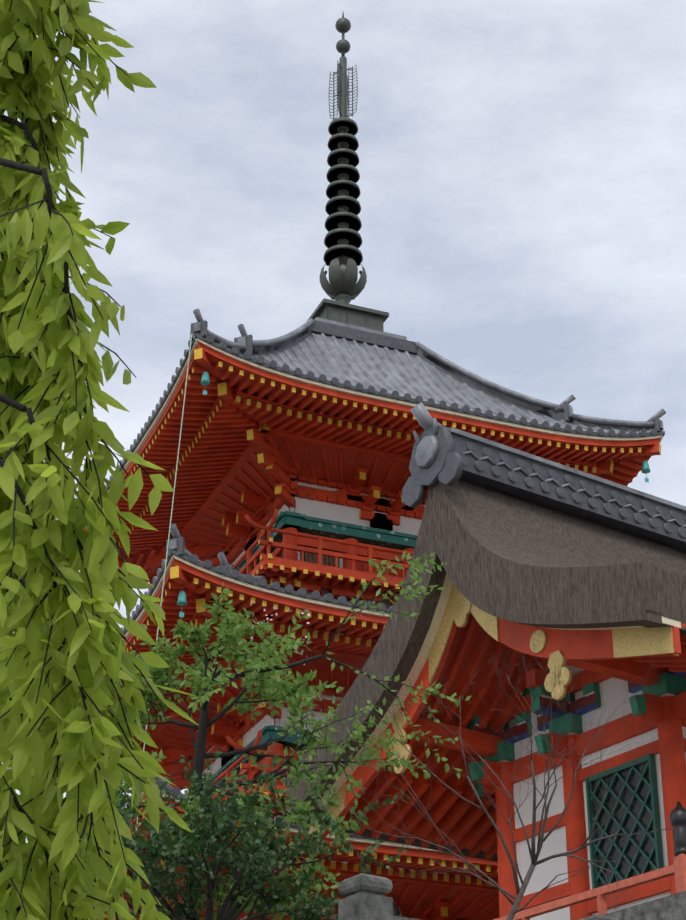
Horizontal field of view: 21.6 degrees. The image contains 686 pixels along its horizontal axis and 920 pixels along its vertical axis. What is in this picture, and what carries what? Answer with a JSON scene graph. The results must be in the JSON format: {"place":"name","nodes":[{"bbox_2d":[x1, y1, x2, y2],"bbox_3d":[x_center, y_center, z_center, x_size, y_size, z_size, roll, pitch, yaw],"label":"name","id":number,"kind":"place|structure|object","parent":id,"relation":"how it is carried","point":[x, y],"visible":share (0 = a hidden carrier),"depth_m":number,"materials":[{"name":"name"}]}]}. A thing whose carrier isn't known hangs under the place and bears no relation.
{"place":"outdoors","nodes":[
{"label":"outdoors","id":0,"kind":"place"},
{"bbox_2d":[0,0,198,919],"bbox_3d":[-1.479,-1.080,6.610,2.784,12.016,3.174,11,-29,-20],"label":"tree","id":1,"kind":"object","parent":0,"point":[32,763],"depth_m":5.49,"materials":[{"name":"green plant"}]},
{"bbox_2d":[86,736,410,919],"bbox_3d":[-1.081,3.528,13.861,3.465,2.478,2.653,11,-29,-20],"label":"bush","id":2,"kind":"object","parent":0,"point":[247,834],"depth_m":13.77,"materials":[{"name":"green plant"}]},
{"bbox_2d":[84,551,470,919],"bbox_3d":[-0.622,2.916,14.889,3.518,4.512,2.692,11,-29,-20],"label":"cherry tree","id":3,"kind":"object","parent":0,"point":[238,654],"depth_m":15.44,"materials":[{"name":"green plant"}]},
{"bbox_2d":[0,0,685,842],"label":"sky","id":4,"kind":"structure","parent":0,"point":[521,167],"materials":[{"name":"white"}]},
{"bbox_2d":[601,891,685,919],"bbox_3d":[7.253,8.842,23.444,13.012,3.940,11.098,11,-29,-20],"label":"stone wall","id":5,"kind":"structure","parent":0,"point":[671,907],"depth_m":20.12,"materials":[{"name":"grey stone"}]},
{"bbox_3d":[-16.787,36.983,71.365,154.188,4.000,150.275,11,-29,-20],"label":"upper terrace retaining wall","id":6,"kind":"object","parent":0,"visible":0},
{"bbox_2d":[67,337,662,919],"bbox_3d":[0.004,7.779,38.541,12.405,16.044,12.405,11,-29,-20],"label":"pagoda","id":7,"kind":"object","parent":6,"relation":"on","point":[273,485],"visible":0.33,"depth_m":37.94,"materials":[{"name":"red wood"}]},
{"bbox_2d":[105,309,665,841],"bbox_3d":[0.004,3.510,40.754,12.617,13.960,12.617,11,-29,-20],"label":"pagoda roof tiles","id":8,"kind":"object","parent":7,"relation":"on","point":[359,359],"visible":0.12,"depth_m":40.26,"materials":[{"name":"grey tile"}]},
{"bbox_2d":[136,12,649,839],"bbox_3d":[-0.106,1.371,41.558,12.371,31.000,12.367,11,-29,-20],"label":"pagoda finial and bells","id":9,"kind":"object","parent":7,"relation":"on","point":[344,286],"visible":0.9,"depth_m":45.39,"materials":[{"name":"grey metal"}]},
{"bbox_2d":[338,873,618,919],"bbox_3d":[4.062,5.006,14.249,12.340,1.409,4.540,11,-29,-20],"label":"stone balustrade","id":10,"kind":"object","parent":6,"relation":"on","point":[366,898],"visible":1,"depth_m":10.95,"materials":[{"name":"stone"}]},
{"bbox_2d":[272,580,685,919],"bbox_3d":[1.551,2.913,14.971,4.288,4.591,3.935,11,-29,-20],"label":"bare shrub branches","id":11,"kind":"object","parent":6,"relation":"on","point":[520,891],"visible":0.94,"depth_m":14.76,"materials":[{"name":"brown plant"}]},
{"bbox_2d":[310,573,685,919],"bbox_3d":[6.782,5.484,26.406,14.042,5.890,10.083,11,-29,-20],"label":"timber gate","id":12,"kind":"object","parent":6,"relation":"on","point":[632,650],"visible":0.88,"depth_m":24.36,"materials":[{"name":"red wood"}]},
{"bbox_2d":[286,402,685,861],"bbox_3d":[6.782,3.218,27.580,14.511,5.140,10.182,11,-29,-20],"label":"roof","id":13,"kind":"structure","parent":12,"relation":"on","point":[579,546],"depth_m":24.91,"materials":[{"name":"brown wood"}]}
]}

